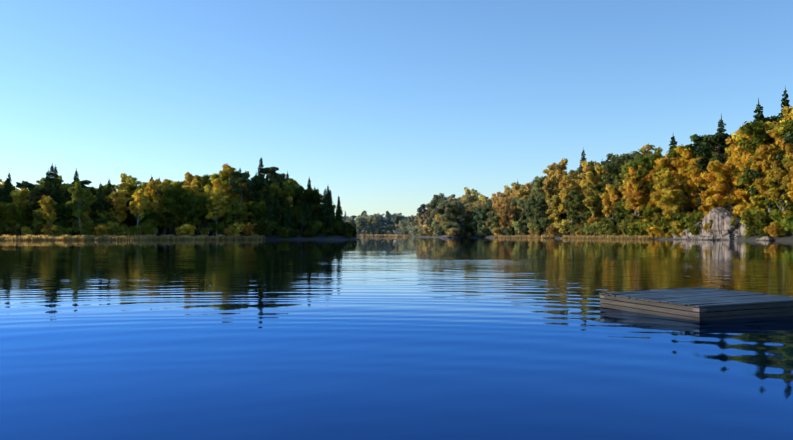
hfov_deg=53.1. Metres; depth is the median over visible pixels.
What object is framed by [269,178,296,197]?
oak tree
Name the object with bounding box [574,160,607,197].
birch tree
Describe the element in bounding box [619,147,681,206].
oak tree
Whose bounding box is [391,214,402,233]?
oak tree
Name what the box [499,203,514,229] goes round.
oak tree
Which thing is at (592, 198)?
birch tree
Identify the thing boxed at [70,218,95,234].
bush
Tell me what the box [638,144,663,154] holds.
birch tree
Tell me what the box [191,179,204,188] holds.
birch tree
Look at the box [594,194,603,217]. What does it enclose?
birch tree
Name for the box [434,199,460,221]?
oak tree
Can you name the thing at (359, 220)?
birch tree
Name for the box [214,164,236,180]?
birch tree
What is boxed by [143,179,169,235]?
birch tree
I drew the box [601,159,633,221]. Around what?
oak tree
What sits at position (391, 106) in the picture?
sky
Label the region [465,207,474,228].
birch tree
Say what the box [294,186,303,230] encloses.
spruce tree
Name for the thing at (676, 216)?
bush
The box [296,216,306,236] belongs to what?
pine tree
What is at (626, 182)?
birch tree
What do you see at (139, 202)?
birch tree
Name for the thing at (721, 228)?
granite bluff
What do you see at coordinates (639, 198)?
birch tree
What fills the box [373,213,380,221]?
birch tree
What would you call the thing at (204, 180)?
oak tree
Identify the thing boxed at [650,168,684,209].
birch tree
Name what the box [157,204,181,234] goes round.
oak tree
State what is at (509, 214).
oak tree
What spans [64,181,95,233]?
birch tree
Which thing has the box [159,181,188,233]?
oak tree
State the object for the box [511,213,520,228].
oak tree
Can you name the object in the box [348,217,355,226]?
birch tree
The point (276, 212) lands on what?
spruce tree
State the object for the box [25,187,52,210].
pine tree
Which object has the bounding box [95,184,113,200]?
birch tree
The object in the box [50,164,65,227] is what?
spruce tree
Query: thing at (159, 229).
spruce tree
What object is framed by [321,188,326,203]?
spruce tree
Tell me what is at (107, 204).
oak tree
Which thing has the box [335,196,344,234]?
spruce tree
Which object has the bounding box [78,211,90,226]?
birch tree
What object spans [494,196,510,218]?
oak tree
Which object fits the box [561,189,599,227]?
oak tree
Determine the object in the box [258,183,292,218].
oak tree
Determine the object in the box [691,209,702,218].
birch tree
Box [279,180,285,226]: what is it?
spruce tree
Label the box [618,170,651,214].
birch tree
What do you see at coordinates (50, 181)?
spruce tree
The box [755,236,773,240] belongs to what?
shore rocks
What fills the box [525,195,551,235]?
oak tree
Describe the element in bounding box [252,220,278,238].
bush
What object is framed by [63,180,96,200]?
pine tree
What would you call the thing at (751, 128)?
oak tree
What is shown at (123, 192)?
birch tree
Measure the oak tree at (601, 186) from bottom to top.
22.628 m
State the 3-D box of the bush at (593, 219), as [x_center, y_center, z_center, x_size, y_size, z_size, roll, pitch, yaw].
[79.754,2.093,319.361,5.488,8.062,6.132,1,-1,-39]
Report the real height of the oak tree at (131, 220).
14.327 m
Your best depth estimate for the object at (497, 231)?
388.58 m
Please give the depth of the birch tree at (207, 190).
261.42 m
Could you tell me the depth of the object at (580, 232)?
319.57 m
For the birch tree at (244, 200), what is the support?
on the terrain
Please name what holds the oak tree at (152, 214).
on the terrain
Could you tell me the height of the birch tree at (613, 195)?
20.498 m
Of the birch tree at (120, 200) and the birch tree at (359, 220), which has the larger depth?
the birch tree at (359, 220)
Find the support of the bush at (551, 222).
on the terrain
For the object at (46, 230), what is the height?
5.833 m
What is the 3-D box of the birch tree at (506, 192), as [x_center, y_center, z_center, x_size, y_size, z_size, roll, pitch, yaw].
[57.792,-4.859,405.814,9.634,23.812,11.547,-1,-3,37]
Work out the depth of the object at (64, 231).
243.77 m
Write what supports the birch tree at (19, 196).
on the terrain
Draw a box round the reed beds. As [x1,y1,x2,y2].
[0,234,652,240]
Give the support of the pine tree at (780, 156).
on the terrain
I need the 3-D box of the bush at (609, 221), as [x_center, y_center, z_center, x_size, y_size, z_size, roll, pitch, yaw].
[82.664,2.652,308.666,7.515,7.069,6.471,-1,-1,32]
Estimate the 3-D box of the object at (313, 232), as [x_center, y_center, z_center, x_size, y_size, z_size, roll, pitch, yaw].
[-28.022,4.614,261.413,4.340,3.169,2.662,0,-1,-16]
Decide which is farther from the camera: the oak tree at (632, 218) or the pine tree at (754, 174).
the oak tree at (632, 218)
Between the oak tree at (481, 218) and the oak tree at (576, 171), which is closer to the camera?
the oak tree at (576, 171)
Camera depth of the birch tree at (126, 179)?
291.85 m
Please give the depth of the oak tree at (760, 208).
229.00 m
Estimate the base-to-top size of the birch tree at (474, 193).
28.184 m
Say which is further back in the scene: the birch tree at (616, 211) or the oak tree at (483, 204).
the oak tree at (483, 204)
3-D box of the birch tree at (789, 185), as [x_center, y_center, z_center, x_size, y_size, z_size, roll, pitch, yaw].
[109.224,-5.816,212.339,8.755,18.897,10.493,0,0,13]
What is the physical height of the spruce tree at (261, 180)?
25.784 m
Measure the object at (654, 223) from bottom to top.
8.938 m
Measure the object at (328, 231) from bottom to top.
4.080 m
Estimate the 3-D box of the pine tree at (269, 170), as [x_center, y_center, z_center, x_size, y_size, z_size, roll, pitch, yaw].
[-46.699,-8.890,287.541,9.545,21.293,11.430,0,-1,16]
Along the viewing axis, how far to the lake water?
13.27 m
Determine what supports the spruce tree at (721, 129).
on the terrain
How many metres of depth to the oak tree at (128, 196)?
265.74 m
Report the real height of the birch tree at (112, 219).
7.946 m
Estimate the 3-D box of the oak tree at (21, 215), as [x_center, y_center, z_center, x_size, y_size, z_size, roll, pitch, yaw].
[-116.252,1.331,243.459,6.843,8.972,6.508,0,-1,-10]
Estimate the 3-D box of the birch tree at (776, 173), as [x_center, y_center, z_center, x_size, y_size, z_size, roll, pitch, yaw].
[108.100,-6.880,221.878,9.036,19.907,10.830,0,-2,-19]
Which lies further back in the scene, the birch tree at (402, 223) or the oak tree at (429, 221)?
the birch tree at (402, 223)
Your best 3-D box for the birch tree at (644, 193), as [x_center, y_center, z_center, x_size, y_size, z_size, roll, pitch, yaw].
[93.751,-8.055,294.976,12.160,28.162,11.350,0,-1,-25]
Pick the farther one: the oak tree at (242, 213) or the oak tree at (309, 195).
the oak tree at (309, 195)
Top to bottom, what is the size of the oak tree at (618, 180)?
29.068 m
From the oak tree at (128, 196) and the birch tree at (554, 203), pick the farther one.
the birch tree at (554, 203)
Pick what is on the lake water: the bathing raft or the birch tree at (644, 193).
the bathing raft
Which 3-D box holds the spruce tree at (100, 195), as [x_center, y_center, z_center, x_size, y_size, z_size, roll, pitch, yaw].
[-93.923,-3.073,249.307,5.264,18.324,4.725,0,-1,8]
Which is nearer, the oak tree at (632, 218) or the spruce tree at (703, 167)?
the spruce tree at (703, 167)
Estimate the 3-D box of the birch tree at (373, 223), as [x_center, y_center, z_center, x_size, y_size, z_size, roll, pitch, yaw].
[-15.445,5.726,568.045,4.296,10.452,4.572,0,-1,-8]
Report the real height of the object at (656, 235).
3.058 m
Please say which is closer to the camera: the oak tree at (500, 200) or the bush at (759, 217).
the bush at (759, 217)
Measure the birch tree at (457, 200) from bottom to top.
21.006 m
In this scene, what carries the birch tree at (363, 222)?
on the terrain
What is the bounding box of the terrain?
[20,223,792,240]
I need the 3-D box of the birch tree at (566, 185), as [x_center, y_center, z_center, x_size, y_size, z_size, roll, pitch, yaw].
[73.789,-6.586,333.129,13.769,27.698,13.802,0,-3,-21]
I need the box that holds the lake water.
[0,237,792,439]
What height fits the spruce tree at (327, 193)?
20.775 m
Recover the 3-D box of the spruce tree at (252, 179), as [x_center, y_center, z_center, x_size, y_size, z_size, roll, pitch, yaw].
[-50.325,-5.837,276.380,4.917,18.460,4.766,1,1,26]
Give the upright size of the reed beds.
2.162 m
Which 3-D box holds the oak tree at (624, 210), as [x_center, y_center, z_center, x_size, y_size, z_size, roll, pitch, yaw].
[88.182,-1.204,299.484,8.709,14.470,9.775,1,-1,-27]
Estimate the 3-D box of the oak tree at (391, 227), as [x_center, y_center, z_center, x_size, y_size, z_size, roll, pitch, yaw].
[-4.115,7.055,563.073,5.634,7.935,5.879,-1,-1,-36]
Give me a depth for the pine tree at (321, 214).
272.39 m
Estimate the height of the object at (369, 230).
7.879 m
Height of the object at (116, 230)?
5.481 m
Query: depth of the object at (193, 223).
257.11 m
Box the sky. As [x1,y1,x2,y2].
[0,0,792,230]
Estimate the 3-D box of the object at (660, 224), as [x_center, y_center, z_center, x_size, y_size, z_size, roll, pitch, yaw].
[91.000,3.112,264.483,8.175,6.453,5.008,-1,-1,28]
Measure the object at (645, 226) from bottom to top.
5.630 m
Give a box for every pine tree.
[0,187,10,201]
[16,181,35,225]
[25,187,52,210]
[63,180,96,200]
[227,171,255,232]
[257,166,283,184]
[273,173,287,181]
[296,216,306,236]
[317,203,332,224]
[417,204,429,235]
[685,134,725,177]
[694,133,733,206]
[735,166,764,198]
[753,115,783,123]
[769,152,792,197]
[780,121,792,148]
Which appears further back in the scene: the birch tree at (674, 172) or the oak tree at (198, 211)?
the birch tree at (674, 172)
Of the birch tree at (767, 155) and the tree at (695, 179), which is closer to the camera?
the birch tree at (767, 155)
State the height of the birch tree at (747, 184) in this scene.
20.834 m
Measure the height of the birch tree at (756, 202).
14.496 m
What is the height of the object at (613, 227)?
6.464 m
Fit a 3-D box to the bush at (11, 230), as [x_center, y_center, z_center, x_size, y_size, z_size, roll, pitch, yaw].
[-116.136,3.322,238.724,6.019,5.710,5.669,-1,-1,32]
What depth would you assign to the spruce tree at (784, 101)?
254.13 m
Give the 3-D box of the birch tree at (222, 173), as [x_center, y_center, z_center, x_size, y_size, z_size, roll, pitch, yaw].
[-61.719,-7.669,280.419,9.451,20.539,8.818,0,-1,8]
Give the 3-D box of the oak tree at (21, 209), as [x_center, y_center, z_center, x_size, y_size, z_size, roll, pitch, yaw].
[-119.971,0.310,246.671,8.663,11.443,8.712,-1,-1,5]
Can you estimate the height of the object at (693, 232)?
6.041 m
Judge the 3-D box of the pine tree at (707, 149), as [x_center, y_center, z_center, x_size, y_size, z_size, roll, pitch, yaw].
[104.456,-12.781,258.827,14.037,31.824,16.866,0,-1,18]
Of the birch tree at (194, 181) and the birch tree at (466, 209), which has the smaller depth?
the birch tree at (194, 181)
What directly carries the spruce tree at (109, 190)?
on the terrain
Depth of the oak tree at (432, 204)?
453.44 m
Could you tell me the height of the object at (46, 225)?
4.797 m
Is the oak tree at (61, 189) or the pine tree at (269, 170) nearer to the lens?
the oak tree at (61, 189)
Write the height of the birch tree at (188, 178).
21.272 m
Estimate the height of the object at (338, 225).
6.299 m
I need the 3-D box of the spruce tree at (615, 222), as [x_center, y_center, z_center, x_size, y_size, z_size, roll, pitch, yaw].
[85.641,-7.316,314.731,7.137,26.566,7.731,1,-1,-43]
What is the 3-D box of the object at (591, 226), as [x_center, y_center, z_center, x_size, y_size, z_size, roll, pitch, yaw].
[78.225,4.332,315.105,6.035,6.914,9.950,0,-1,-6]
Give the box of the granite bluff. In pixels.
[670,205,792,239]
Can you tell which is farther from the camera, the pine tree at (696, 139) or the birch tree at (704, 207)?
the pine tree at (696, 139)
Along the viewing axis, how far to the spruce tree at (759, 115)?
248.16 m
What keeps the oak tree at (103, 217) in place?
on the terrain
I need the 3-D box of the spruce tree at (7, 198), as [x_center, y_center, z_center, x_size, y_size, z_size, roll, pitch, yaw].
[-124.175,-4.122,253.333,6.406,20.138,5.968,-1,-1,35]
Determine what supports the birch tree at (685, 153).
on the terrain
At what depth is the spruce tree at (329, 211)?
269.86 m
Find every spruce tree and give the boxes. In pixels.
[0,179,17,234]
[7,173,15,235]
[34,170,49,233]
[45,163,53,195]
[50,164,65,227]
[67,168,84,235]
[92,184,106,235]
[106,181,111,199]
[144,176,162,234]
[246,177,253,221]
[249,174,260,232]
[257,158,265,192]
[261,186,273,235]
[262,175,272,226]
[272,190,280,234]
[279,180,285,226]
[283,200,292,236]
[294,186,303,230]
[300,199,307,232]
[307,177,311,189]
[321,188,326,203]
[324,190,336,234]
[325,186,329,202]
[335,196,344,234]
[576,149,585,216]
[603,173,616,224]
[668,136,676,157]
[696,155,709,210]
[715,113,726,145]
[753,97,766,121]
[778,88,789,117]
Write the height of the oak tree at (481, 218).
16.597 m
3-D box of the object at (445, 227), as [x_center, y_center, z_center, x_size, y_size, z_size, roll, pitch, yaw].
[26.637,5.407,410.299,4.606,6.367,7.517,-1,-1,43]
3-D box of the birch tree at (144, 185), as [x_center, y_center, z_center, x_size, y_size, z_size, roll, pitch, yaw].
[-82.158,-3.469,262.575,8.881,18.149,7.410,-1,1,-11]
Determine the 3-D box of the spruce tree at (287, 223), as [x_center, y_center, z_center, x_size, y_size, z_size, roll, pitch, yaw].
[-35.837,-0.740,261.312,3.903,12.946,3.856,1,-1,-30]
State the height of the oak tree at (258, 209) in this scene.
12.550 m
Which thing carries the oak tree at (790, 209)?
on the terrain
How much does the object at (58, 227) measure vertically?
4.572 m
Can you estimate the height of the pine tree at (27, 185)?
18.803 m
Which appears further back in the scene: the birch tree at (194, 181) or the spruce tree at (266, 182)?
the birch tree at (194, 181)
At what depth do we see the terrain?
262.16 m
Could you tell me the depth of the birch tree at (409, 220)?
543.68 m
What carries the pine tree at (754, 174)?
on the terrain
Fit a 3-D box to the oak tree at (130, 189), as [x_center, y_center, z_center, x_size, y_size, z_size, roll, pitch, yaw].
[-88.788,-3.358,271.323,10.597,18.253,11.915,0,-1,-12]
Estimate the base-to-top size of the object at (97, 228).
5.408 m
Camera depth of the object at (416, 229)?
471.10 m
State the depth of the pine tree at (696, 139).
270.75 m
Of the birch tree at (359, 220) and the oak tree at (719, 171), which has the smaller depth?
the oak tree at (719, 171)
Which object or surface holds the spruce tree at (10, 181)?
on the terrain
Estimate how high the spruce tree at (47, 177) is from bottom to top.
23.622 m
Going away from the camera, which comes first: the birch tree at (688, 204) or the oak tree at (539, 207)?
the birch tree at (688, 204)
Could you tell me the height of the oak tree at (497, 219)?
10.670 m
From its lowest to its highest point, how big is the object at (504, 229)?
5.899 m
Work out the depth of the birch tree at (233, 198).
268.62 m
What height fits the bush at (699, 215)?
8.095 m
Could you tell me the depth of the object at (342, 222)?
269.29 m
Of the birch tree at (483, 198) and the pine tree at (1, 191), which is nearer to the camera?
the pine tree at (1, 191)
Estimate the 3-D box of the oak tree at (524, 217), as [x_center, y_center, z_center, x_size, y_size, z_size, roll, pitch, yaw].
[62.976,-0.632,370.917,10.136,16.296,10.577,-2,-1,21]
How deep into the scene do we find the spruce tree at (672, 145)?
288.58 m
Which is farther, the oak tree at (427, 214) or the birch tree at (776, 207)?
the oak tree at (427, 214)
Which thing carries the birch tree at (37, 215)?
on the terrain
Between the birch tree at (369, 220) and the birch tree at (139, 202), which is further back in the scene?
the birch tree at (369, 220)
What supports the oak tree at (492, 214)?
on the terrain
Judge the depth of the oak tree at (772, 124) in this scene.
241.04 m
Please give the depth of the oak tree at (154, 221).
250.61 m
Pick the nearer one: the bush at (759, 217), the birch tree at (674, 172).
the bush at (759, 217)
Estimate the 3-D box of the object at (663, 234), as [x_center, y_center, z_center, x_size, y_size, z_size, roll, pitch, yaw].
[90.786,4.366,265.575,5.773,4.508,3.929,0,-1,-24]
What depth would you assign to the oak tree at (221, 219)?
261.88 m
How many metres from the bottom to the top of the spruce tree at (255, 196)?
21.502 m
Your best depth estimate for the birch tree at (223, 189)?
268.05 m
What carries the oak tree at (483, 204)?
on the terrain
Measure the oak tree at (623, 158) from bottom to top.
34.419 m
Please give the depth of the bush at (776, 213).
215.40 m
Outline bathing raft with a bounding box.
[599,287,792,320]
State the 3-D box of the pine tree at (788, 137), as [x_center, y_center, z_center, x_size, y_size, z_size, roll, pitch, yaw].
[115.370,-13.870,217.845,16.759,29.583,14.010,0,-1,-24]
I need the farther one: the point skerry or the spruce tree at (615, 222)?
the point skerry
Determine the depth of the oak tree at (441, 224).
412.87 m
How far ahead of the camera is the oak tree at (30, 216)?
247.63 m
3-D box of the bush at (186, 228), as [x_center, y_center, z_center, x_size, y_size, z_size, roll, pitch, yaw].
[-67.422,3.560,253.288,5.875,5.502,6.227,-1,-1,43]
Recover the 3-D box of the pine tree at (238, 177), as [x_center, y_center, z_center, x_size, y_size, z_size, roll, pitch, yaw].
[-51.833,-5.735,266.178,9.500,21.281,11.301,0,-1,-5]
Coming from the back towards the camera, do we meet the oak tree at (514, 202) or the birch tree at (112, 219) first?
the oak tree at (514, 202)
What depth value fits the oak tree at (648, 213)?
275.53 m
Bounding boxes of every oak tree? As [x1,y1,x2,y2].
[0,202,20,234]
[0,203,23,232]
[13,210,28,235]
[23,197,47,231]
[29,187,65,201]
[49,203,73,227]
[60,196,68,218]
[86,210,111,226]
[90,198,114,222]
[116,191,136,234]
[118,197,136,226]
[123,184,142,227]
[134,209,162,231]
[146,218,158,234]
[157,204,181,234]
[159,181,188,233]
[181,201,204,229]
[184,193,211,234]
[193,174,229,221]
[212,208,226,233]
[220,201,251,226]
[247,198,272,224]
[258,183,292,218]
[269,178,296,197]
[294,186,324,214]
[386,225,394,231]
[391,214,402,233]
[424,211,430,223]
[426,193,454,216]
[426,215,434,227]
[433,203,457,234]
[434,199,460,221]
[438,221,449,232]
[440,201,466,225]
[473,204,492,231]
[476,201,486,207]
[485,210,498,230]
[490,216,501,226]
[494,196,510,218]
[496,206,516,227]
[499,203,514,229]
[508,193,529,220]
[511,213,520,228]
[520,202,534,234]
[524,176,558,232]
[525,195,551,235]
[546,193,566,218]
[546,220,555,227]
[560,167,595,207]
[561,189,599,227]
[586,160,605,171]
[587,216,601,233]
[594,181,621,216]
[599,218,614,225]
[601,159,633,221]
[606,151,640,164]
[613,160,636,201]
[615,201,637,221]
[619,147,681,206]
[625,213,643,222]
[641,206,664,225]
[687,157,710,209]
[698,178,721,206]
[700,157,751,215]
[731,121,778,163]
[737,117,792,208]
[743,207,763,224]
[786,206,792,215]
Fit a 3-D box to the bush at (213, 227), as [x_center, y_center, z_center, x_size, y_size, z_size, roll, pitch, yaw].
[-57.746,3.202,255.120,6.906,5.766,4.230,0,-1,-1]
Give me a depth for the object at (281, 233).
258.30 m
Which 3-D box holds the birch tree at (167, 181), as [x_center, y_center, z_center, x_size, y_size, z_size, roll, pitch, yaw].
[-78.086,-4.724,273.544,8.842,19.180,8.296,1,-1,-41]
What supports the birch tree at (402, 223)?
on the terrain
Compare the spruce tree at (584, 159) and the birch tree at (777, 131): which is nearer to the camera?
the birch tree at (777, 131)
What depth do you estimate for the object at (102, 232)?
244.43 m
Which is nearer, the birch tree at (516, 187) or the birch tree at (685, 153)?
the birch tree at (685, 153)
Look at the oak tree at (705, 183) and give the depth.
257.48 m
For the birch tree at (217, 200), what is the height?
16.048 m
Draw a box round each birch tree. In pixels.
[0,179,5,187]
[9,187,30,235]
[32,208,46,226]
[36,177,44,187]
[38,195,57,225]
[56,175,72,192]
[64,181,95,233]
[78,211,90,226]
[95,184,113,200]
[105,189,129,214]
[108,194,127,223]
[108,214,117,225]
[115,173,141,191]
[128,188,148,224]
[129,194,144,219]
[135,182,152,202]
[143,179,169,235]
[163,179,176,231]
[175,184,202,231]
[183,172,194,185]
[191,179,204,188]
[197,185,214,233]
[205,189,228,234]
[208,178,229,207]
[210,169,227,184]
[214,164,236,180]
[226,193,242,217]
[230,171,252,217]
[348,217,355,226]
[355,217,361,228]
[361,220,367,230]
[365,217,372,227]
[372,221,377,228]
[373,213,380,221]
[384,211,392,221]
[398,220,405,226]
[407,216,413,226]
[418,210,425,225]
[448,198,461,214]
[460,195,472,203]
[461,203,472,231]
[464,187,479,202]
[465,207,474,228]
[476,194,490,203]
[490,194,500,209]
[500,188,511,197]
[506,203,517,232]
[508,183,522,199]
[516,183,534,211]
[542,158,568,198]
[545,195,563,232]
[558,172,581,235]
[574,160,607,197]
[582,181,603,234]
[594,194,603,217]
[600,184,620,224]
[614,202,626,234]
[617,180,627,201]
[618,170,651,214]
[622,166,652,215]
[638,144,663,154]
[638,162,652,196]
[646,156,686,204]
[646,198,657,207]
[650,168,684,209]
[658,168,687,199]
[659,189,688,220]
[668,167,699,217]
[670,144,710,211]
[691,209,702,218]
[698,189,717,216]
[720,175,735,211]
[724,129,750,165]
[724,148,732,162]
[739,161,754,195]
[746,183,766,208]
[750,144,780,212]
[764,160,792,210]
[766,106,792,165]
[769,198,792,211]
[787,166,792,200]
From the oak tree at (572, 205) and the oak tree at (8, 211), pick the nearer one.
the oak tree at (8, 211)
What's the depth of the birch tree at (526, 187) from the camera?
382.56 m
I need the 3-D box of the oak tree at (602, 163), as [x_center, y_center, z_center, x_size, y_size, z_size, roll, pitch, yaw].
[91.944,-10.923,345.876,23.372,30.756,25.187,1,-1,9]
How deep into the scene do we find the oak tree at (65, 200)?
253.81 m
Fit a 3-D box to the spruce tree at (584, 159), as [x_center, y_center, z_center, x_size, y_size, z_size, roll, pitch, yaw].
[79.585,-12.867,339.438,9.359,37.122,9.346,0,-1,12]
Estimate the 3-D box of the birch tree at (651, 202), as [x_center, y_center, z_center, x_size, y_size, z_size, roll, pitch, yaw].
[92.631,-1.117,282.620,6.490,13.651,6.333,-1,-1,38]
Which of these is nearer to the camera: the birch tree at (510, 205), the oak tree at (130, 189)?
the oak tree at (130, 189)
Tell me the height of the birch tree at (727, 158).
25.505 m
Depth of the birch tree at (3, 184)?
263.06 m
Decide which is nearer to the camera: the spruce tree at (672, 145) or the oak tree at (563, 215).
the spruce tree at (672, 145)
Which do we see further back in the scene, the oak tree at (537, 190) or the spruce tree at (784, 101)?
the oak tree at (537, 190)
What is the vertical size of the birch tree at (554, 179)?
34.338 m
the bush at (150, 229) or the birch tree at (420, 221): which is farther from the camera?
the birch tree at (420, 221)
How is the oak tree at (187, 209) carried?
on the terrain
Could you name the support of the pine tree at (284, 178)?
on the terrain
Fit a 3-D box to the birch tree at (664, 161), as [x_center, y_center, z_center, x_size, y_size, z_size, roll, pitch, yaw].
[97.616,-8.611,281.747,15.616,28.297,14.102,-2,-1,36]
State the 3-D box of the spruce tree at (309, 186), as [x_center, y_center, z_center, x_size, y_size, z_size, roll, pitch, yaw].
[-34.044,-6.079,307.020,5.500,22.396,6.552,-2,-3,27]
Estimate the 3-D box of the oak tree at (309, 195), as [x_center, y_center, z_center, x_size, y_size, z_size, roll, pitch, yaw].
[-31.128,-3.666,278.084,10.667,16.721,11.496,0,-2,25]
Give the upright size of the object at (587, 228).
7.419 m
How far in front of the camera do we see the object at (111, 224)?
247.85 m
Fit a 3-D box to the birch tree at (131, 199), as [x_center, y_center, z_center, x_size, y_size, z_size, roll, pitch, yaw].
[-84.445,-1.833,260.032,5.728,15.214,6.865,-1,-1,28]
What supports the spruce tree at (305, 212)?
on the terrain
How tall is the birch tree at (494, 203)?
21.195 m
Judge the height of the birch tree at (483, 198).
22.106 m
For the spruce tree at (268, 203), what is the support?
on the terrain
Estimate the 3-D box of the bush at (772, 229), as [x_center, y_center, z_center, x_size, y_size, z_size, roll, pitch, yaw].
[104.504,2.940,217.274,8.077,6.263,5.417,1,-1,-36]
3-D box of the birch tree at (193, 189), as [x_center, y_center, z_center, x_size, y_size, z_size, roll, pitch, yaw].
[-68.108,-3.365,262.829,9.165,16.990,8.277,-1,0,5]
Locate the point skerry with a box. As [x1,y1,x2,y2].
[441,235,455,237]
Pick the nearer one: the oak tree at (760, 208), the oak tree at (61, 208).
the oak tree at (760, 208)
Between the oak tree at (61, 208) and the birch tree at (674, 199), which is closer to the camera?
the oak tree at (61, 208)
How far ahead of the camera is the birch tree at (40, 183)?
283.34 m
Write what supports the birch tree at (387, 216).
on the terrain
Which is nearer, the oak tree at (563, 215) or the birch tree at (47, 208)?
the birch tree at (47, 208)
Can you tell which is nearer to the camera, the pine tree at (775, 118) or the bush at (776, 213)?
the bush at (776, 213)
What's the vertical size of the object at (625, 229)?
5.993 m

